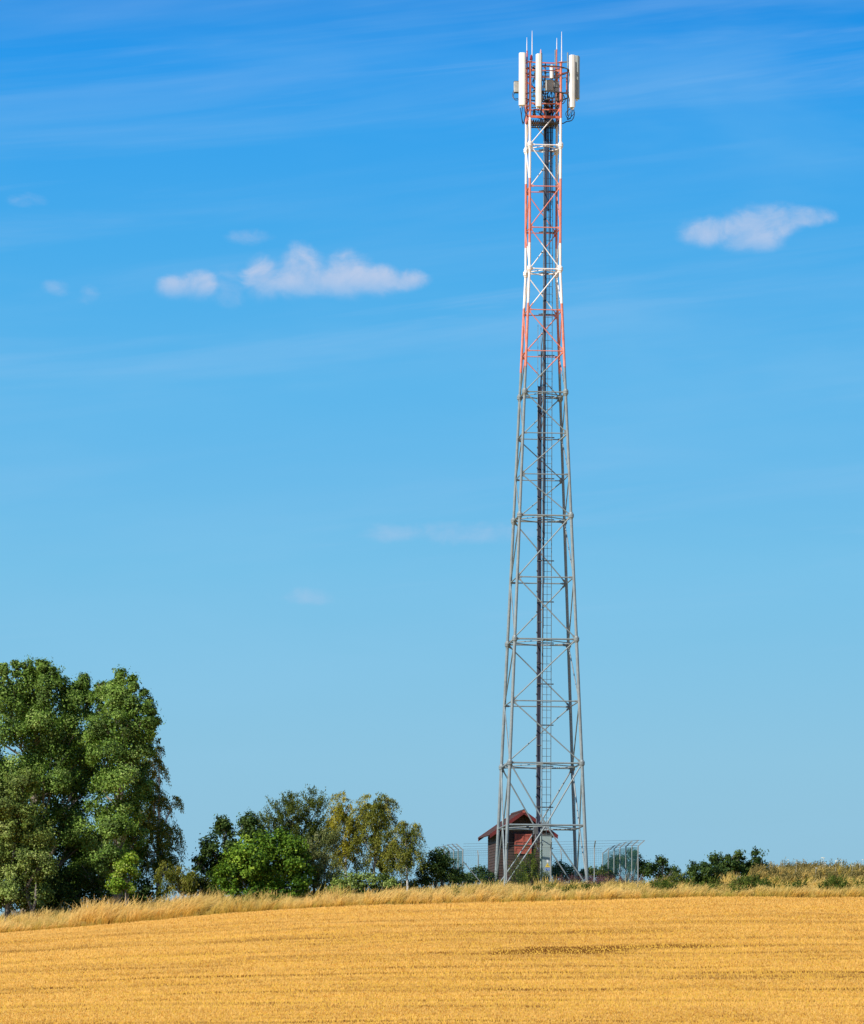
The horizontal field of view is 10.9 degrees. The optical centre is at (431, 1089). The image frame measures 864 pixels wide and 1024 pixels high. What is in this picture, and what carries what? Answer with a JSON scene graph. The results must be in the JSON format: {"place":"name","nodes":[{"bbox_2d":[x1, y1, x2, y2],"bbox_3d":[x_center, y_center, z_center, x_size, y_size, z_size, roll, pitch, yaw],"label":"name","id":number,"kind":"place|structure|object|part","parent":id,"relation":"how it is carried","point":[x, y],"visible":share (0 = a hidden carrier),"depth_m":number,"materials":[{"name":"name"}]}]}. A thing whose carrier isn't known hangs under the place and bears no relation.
{"place":"outdoors","nodes":[
{"label":"outdoors","id":0,"kind":"place"},
{"bbox_2d":[0,879,863,1023],"bbox_3d":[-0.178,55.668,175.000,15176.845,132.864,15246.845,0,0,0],"label":"ground","id":1,"kind":"structure","parent":0,"point":[516,979],"depth_m":160.52,"materials":[{"name":"yellow plant"}]},
{"bbox_2d":[0,760,60,919],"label":"young poplar tree","id":2,"kind":"object","parent":1,"relation":"on","point":[33,842],"visible":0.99,"depth_m":209.58,"materials":[{"name":"green plant"}]},
{"bbox_2d":[0,654,98,915],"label":"poplar tree","id":3,"kind":"object","parent":1,"relation":"on","point":[71,698],"visible":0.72,"depth_m":213.49,"materials":[{"name":"green plant"}]},
{"bbox_2d":[0,688,156,908],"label":"poplar tree","id":4,"kind":"object","parent":1,"relation":"on","point":[56,853],"visible":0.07,"depth_m":217.76,"materials":[{"name":"green plant"}]},
{"bbox_2d":[40,862,166,912],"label":"dark undergrowth shrub","id":5,"kind":"object","parent":1,"relation":"on","point":[63,892],"visible":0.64,"depth_m":212.70,"materials":[{"name":"green plant"}]},
{"bbox_2d":[65,665,165,905],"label":"poplar tree","id":6,"kind":"object","parent":1,"relation":"on","point":[114,827],"visible":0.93,"depth_m":211.88,"materials":[{"name":"green plant"}]},
{"bbox_2d":[105,851,142,904],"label":"lime shrub","id":7,"kind":"object","parent":1,"relation":"on","point":[118,883],"visible":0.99,"depth_m":208.82,"materials":[{"name":"green plant"}]},
{"bbox_2d":[134,738,187,900],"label":"birch tree","id":8,"kind":"object","parent":1,"relation":"on","point":[161,835],"visible":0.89,"depth_m":213.73,"materials":[{"name":"green plant"}]},
{"bbox_2d":[151,860,198,901],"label":"bush","id":9,"kind":"object","parent":1,"relation":"on","point":[185,882],"visible":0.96,"depth_m":211.26,"materials":[{"name":"green plant"}]},
{"bbox_2d":[176,870,223,896],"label":"hedge bush","id":10,"kind":"object","parent":1,"relation":"on","point":[204,886],"visible":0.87,"depth_m":212.50,"materials":[{"name":"green plant"}]},
{"bbox_2d":[189,809,265,888],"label":"walnut tree","id":11,"kind":"object","parent":1,"relation":"on","point":[247,823],"visible":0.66,"depth_m":213.13,"materials":[{"name":"green plant"}]},
{"bbox_2d":[204,826,322,900],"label":"bright maple bush","id":12,"kind":"object","parent":1,"relation":"on","point":[285,869],"visible":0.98,"depth_m":209.76,"materials":[{"name":"green plant"}]},
{"bbox_2d":[248,784,332,898],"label":"willow tree","id":13,"kind":"object","parent":1,"relation":"on","point":[291,806],"visible":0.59,"depth_m":214.20,"materials":[{"name":"green plant"}]},
{"bbox_2d":[299,823,344,894],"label":"greygreen willow bush","id":14,"kind":"object","parent":1,"relation":"on","point":[322,858],"visible":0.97,"depth_m":211.12,"materials":[{"name":"green plant"}]},
{"bbox_2d":[324,790,368,876],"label":"birch tree","id":15,"kind":"object","parent":1,"relation":"on","point":[339,813],"visible":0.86,"depth_m":213.27,"materials":[{"name":"green plant"}]},
{"bbox_2d":[324,868,400,895],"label":"green bush","id":16,"kind":"object","parent":1,"relation":"on","point":[350,880],"visible":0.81,"depth_m":209.75,"materials":[{"name":"green plant"}]},
{"bbox_2d":[345,792,402,892],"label":"birch tree","id":17,"kind":"object","parent":1,"relation":"on","point":[373,818],"visible":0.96,"depth_m":212.54,"materials":[{"name":"green plant"}]},
{"bbox_2d":[377,820,431,890],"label":"birch tree","id":18,"kind":"object","parent":1,"relation":"on","point":[405,860],"visible":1,"depth_m":211.90,"materials":[{"name":"green plant"}]},
{"bbox_2d":[388,877,428,891],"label":"hedge bush","id":19,"kind":"object","parent":1,"relation":"on","point":[412,884],"visible":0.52,"depth_m":213.34,"materials":[{"name":"green plant"}]},
{"bbox_2d":[0,875,863,932],"bbox_3d":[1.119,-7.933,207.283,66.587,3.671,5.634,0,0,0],"label":"tall grass","id":20,"kind":"structure","parent":1,"relation":"on","point":[200,903],"depth_m":205.27,"materials":[{"name":"beige plant"}]},
{"bbox_2d":[0,862,863,920],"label":"verge grass","id":21,"kind":"structure","parent":1,"relation":"on","point":[727,879],"depth_m":215.13,"materials":[{"name":"plant"}]},
{"bbox_2d":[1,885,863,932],"bbox_3d":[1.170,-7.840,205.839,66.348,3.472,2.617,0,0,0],"label":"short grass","id":22,"kind":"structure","parent":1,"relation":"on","point":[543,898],"depth_m":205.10,"materials":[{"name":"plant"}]},
{"bbox_2d":[415,844,470,888],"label":"hawthorn bush","id":23,"kind":"object","parent":1,"relation":"on","point":[440,862],"visible":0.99,"depth_m":213.22,"materials":[{"name":"green plant"}]},
{"bbox_2d":[215,876,676,903],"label":"green weeds","id":24,"kind":"object","parent":1,"relation":"on","point":[585,885],"visible":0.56,"depth_m":208.90,"materials":[{"name":"green plant"}]},
{"bbox_2d":[431,844,462,887],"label":"fence","id":25,"kind":"object","parent":1,"relation":"on","point":[458,853],"visible":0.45,"depth_m":218.18,"materials":[{"name":"metal"}]},
{"bbox_2d":[463,864,498,885],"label":"hawthorn bush","id":26,"kind":"object","parent":1,"relation":"on","point":[472,879],"visible":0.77,"depth_m":219.50,"materials":[{"name":"green plant"}]},
{"bbox_2d":[478,809,557,886],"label":"wooden hut","id":27,"kind":"object","parent":1,"relation":"on","point":[518,838],"visible":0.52,"depth_m":223.99,"materials":[{"name":"wood"}]},
{"bbox_2d":[452,848,601,882],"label":"fence","id":28,"kind":"object","parent":1,"relation":"on","point":[554,859],"visible":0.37,"depth_m":228.16,"materials":[{"name":"metal"}]},
{"bbox_2d":[507,843,552,885],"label":"broom bush","id":29,"kind":"object","parent":1,"relation":"on","point":[522,878],"visible":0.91,"depth_m":215.96,"materials":[{"name":"green plant"}]},
{"bbox_2d":[495,32,588,885],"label":"lattice mast","id":30,"kind":"object","parent":1,"relation":"on","point":[546,123],"visible":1,"depth_m":220.33,"materials":[{"name":"metal"}]},
{"bbox_2d":[540,835,551,882],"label":"equipment cabinet","id":31,"kind":"object","parent":1,"relation":"on","point":[545,841],"visible":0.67,"depth_m":219.39,"materials":[{"name":"metal"}]},
{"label":"door","id":32,"kind":"part","parent":31,"relation":"part of","materials":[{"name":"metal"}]},
{"bbox_2d":[463,840,637,885],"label":"fence","id":33,"kind":"object","parent":1,"relation":"on","point":[507,845],"visible":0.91,"depth_m":215.80,"materials":[{"name":"metal"}]},
{"bbox_2d":[552,859,597,881],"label":"hawthorn bush","id":34,"kind":"object","parent":1,"relation":"on","point":[556,869],"visible":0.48,"depth_m":226.14,"materials":[{"name":"green plant"}]},
{"bbox_2d":[548,871,646,885],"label":"purple flowers","id":35,"kind":"object","parent":1,"relation":"on","point":[601,878],"visible":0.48,"depth_m":219.00,"materials":[{"name":"purple plant"}]},
{"bbox_2d":[588,865,614,878],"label":"scrub bush","id":36,"kind":"object","parent":1,"relation":"on","point":[591,872],"visible":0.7,"depth_m":223.78,"materials":[{"name":"green plant"}]},
{"bbox_2d":[602,840,644,887],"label":"fence","id":37,"kind":"object","parent":1,"relation":"on","point":[632,849],"visible":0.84,"depth_m":220.72,"materials":[{"name":"metal"}]},
{"bbox_2d":[597,850,652,879],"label":"hawthorn bush","id":38,"kind":"object","parent":1,"relation":"on","point":[641,863],"visible":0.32,"depth_m":228.79,"materials":[{"name":"green plant"}]},
{"bbox_2d":[639,854,681,880],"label":"hawthorn bush","id":39,"kind":"object","parent":1,"relation":"on","point":[655,869],"visible":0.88,"depth_m":221.76,"materials":[{"name":"green plant"}]},
{"bbox_2d":[669,871,690,887],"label":"scrub bush","id":40,"kind":"object","parent":1,"relation":"on","point":[681,877],"visible":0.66,"depth_m":212.38,"materials":[{"name":"green plant"}]},
{"bbox_2d":[684,857,726,889],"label":"elder bush","id":41,"kind":"object","parent":1,"relation":"on","point":[703,868],"visible":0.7,"depth_m":209.71,"materials":[{"name":"green plant"}]},
{"bbox_2d":[704,849,750,877],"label":"elder bush","id":42,"kind":"object","parent":1,"relation":"on","point":[736,865],"visible":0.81,"depth_m":220.76,"materials":[{"name":"green plant"}]},
{"bbox_2d":[731,872,769,886],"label":"scrub bush","id":43,"kind":"object","parent":1,"relation":"on","point":[756,878],"visible":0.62,"depth_m":208.73,"materials":[{"name":"green plant"}]},
{"bbox_2d":[648,871,863,892],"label":"green weeds","id":44,"kind":"object","parent":1,"relation":"on","point":[835,881],"visible":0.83,"depth_m":207.25,"materials":[{"name":"green plant"}]},
{"bbox_2d":[746,845,769,877],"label":"elder bush","id":45,"kind":"object","parent":1,"relation":"on","point":[754,860],"visible":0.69,"depth_m":221.31,"materials":[{"name":"green plant"}]},
{"bbox_2d":[749,857,863,884],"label":"verge weeds","id":46,"kind":"object","parent":1,"relation":"on","point":[773,870],"visible":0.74,"depth_m":217.61,"materials":[{"name":"green plant"}]},
{"bbox_2d":[788,857,862,875],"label":"white umbel flowers","id":47,"kind":"object","parent":1,"relation":"on","point":[825,862],"visible":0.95,"depth_m":218.33,"materials":[{"name":"white plant"}]},
{"bbox_2d":[0,0,863,916],"label":"sky","id":48,"kind":"structure","parent":0,"point":[262,262],"materials":[{"name":"blue"}]}
]}

